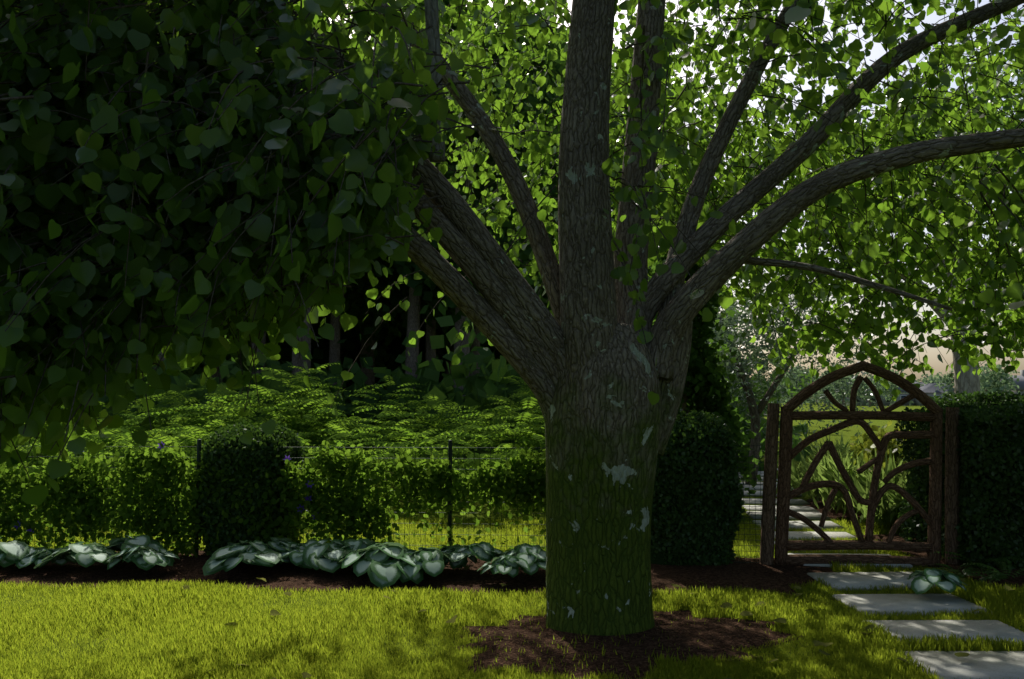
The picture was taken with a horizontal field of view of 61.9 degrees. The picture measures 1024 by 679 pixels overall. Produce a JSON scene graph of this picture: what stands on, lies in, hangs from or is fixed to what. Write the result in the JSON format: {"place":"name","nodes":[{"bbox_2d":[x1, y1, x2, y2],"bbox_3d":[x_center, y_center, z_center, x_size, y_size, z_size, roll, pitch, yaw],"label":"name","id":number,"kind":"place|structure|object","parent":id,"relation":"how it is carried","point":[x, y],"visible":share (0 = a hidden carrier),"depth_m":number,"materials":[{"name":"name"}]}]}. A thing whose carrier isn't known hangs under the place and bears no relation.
{"place":"outdoors","nodes":[
{"label":"outdoors","id":0,"kind":"place"},
{"bbox_2d":[0,402,1023,678],"bbox_3d":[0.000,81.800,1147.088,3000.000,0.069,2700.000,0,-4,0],"label":"ground","id":1,"kind":"structure","parent":0,"point":[848,432],"depth_m":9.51,"materials":[{"name":"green plant"}]},
{"bbox_2d":[193,419,307,555],"bbox_3d":[-2.521,1.450,8.353,1.075,1.339,1.070,0,-4,0],"label":"boxwood","id":2,"kind":"object","parent":1,"relation":"on","point":[281,437],"depth_m":7.96,"materials":[{"name":"green plant"}]},
{"bbox_2d":[4,363,545,498],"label":"ferns","id":3,"kind":"object","parent":1,"relation":"on","point":[189,432],"visible":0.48,"depth_m":13.05,"materials":[{"name":"green plant"}]},
{"bbox_2d":[194,439,451,554],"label":"fence posts","id":4,"kind":"object","parent":1,"relation":"on","point":[449,467],"visible":0.42,"depth_m":7.96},
{"bbox_2d":[0,550,798,596],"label":"mulch bed","id":5,"kind":"object","parent":1,"relation":"on","point":[285,576],"visible":0.38,"depth_m":7.07,"materials":[{"name":"brown soil"}]},
{"bbox_2d":[0,446,545,560],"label":"fence wire","id":6,"kind":"object","parent":5,"relation":"on","point":[436,512],"visible":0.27,"depth_m":7.95,"materials":[{"name":"black metal"}]},
{"bbox_2d":[0,440,545,557],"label":"fence vines","id":7,"kind":"object","parent":6,"relation":"attached to","point":[83,488],"visible":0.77,"depth_m":7.94,"materials":[{"name":"green plant"}]},
{"bbox_2d":[14,442,318,531],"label":"clematis flowers","id":8,"kind":"object","parent":7,"relation":"attached to","point":[286,457],"visible":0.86,"depth_m":7.92,"materials":[{"name":"purple plant"}]},
{"bbox_2d":[0,535,967,593],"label":"hostas","id":9,"kind":"object","parent":5,"relation":"on","point":[386,564],"visible":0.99,"depth_m":7.09,"materials":[{"name":"green plant"}]},
{"bbox_2d":[16,0,815,470],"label":"woodland","id":10,"kind":"object","parent":1,"relation":"on","point":[484,384],"depth_m":27.39,"materials":[{"name":"green plant"}]},
{"bbox_2d":[0,0,1023,635],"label":"tree","id":11,"kind":"object","parent":1,"relation":"on","point":[38,146],"depth_m":5.33,"materials":[{"name":"green plant"}]},
{"bbox_2d":[424,0,444,162],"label":"tree trunk","id":12,"kind":"object","parent":11,"relation":"attached to","point":[432,18],"visible":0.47,"depth_m":5.38,"materials":[{"name":"brown plant"}]},
{"bbox_2d":[550,1,1023,400],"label":"leaves","id":13,"kind":"object","parent":11,"relation":"attached to","point":[979,340],"depth_m":10.04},
{"bbox_2d":[100,565,1014,678],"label":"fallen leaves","id":14,"kind":"object","parent":1,"relation":"on","point":[273,612],"visible":0.85,"depth_m":5.60,"materials":[{"name":"green plant"}]},
{"bbox_2d":[454,610,801,678],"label":"mulch ring","id":15,"kind":"object","parent":1,"relation":"on","point":[723,635],"visible":0.71,"depth_m":5.14,"materials":[{"name":"brown soil"}]},
{"bbox_2d":[650,410,745,565],"bbox_3d":[1.611,1.378,8.033,1.094,1.441,1.081,0,-4,0],"label":"boxwood","id":16,"kind":"object","parent":1,"relation":"on","point":[700,425],"depth_m":7.61,"materials":[{"name":"green plant"}]},
{"bbox_2d":[648,244,765,494],"bbox_3d":[2.291,0.497,11.536,2.149,4.174,2.050,0,-4,0],"label":"conifer tree","id":17,"kind":"object","parent":1,"relation":"on","point":[706,385],"visible":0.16,"depth_m":11.25,"materials":[{"name":"green plant"}]},
{"bbox_2d":[651,557,811,586],"bbox_3d":[1.750,2.014,7.471,1.948,0.046,1.513,0,-4,0],"label":"mulch bed","id":18,"kind":"object","parent":1,"relation":"on","point":[736,570],"visible":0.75,"depth_m":7.27,"materials":[{"name":"brown soil"}]},
{"bbox_2d":[682,320,812,484],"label":"tree trunks","id":19,"kind":"object","parent":1,"relation":"on","point":[755,420],"visible":0.47,"depth_m":14.90,"materials":[{"name":"brown plant"}]},
{"bbox_2d":[753,558,832,580],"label":"mulch bed","id":20,"kind":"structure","parent":1,"relation":"on","point":[802,570],"depth_m":7.42,"materials":[{"name":"brown soil"}]},
{"bbox_2d":[680,245,915,450],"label":"silver tree leaves","id":21,"kind":"object","parent":1,"relation":"on","point":[746,362],"visible":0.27,"depth_m":14.71,"materials":[{"name":"green plant"}]},
{"bbox_2d":[703,403,959,564],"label":"gate posts","id":22,"kind":"object","parent":1,"relation":"on","point":[952,542],"visible":0.59,"depth_m":7.67,"materials":[{"name":"brown wood"}]},
{"bbox_2d":[802,497,874,523],"bbox_3d":[6.100,2.281,11.368,4.200,0.087,4.600,0,-4,0],"label":"plant","id":23,"kind":"object","parent":1,"relation":"on","point":[833,514],"visible":0.02,"depth_m":11.54,"materials":[{"name":"green plant"}]},
{"bbox_2d":[763,430,916,529],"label":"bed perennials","id":24,"kind":"object","parent":23,"relation":"on","point":[887,509],"visible":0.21,"depth_m":10.66,"materials":[{"name":"green plant"}]},
{"bbox_2d":[849,420,914,503],"bbox_3d":[5.148,1.770,11.345,1.758,1.588,1.712,0,-4,0],"label":"gold shrub","id":25,"kind":"object","parent":23,"relation":"on","point":[870,446],"visible":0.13,"depth_m":11.47,"materials":[{"name":"plant"}]},
{"bbox_2d":[740,360,1019,406],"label":"trees","id":26,"kind":"object","parent":1,"relation":"on","point":[992,381],"depth_m":162.83,"materials":[{"name":"green plant"}]},
{"bbox_2d":[738,468,1023,678],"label":"stepping stones","id":27,"kind":"object","parent":1,"relation":"on","point":[985,664],"visible":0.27,"depth_m":6.01,"materials":[{"name":"grey stone"}]},
{"bbox_2d":[837,393,952,405],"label":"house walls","id":28,"kind":"structure","parent":1,"relation":"on","point":[914,400],"depth_m":194.94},
{"bbox_2d":[847,382,953,392],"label":"shrub","id":29,"kind":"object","parent":28,"relation":"on","point":[929,388],"depth_m":192.35,"materials":[{"name":"green plant"}]},
{"bbox_2d":[783,0,1023,396],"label":"plane tree","id":30,"kind":"object","parent":1,"relation":"on","point":[968,381],"depth_m":23.14,"materials":[{"name":"green plant"}]},
{"bbox_2d":[853,534,1023,588],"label":"mulch","id":31,"kind":"object","parent":1,"relation":"on","point":[1018,580],"visible":0.17,"depth_m":7.36,"materials":[{"name":"brown soil"}]},
{"bbox_2d":[894,401,1023,568],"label":"hedge","id":32,"kind":"object","parent":1,"relation":"on","point":[974,418],"depth_m":7.53,"materials":[{"name":"green plant"}]},
{"bbox_2d":[919,390,1023,410],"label":"hedge","id":33,"kind":"object","parent":1,"relation":"on","point":[977,398],"depth_m":9.83,"materials":[{"name":"green plant"}]},
{"bbox_2d":[930,543,1023,585],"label":"fern","id":34,"kind":"object","parent":1,"relation":"on","point":[996,575],"visible":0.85,"depth_m":7.07,"materials":[{"name":"green plant"}]},
{"bbox_2d":[329,0,1023,398],"label":"sky","id":35,"kind":"structure","parent":0,"point":[877,51],"materials":[{"name":"white"}]},
{"bbox_2d":[729,443,764,562],"bbox_3d":[2.053,1.495,7.751,0.500,1.100,0.004,-1,-4,8],"label":"fence panel","id":36,"kind":"object","parent":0,"point":[749,506],"visible":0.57,"depth_m":7.74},
{"bbox_2d":[774,361,942,567],"bbox_3d":[3.119,1.133,7.690,1.553,1.879,0.115,0,-4,0],"label":"garden gate","id":37,"kind":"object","parent":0,"point":[932,518],"visible":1,"depth_m":7.66,"materials":[{"name":"brown wood"}]},
{"bbox_2d":[856,396,940,401],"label":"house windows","id":38,"kind":"structure","parent":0,"point":[857,400],"depth_m":194.96,"materials":[{"name":"grey glass"}]},
{"bbox_2d":[857,393,951,401],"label":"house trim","id":39,"kind":"structure","parent":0,"point":[904,395],"depth_m":195.05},
{"bbox_2d":[996,390,1023,394],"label":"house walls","id":40,"kind":"structure","parent":0,"point":[1021,392],"depth_m":165.19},
{"bbox_2d":[1002,375,1023,390],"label":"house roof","id":41,"kind":"structure","parent":40,"relation":"on","point":[1020,383],"depth_m":166.19,"materials":[{"name":"grey"}]}
]}

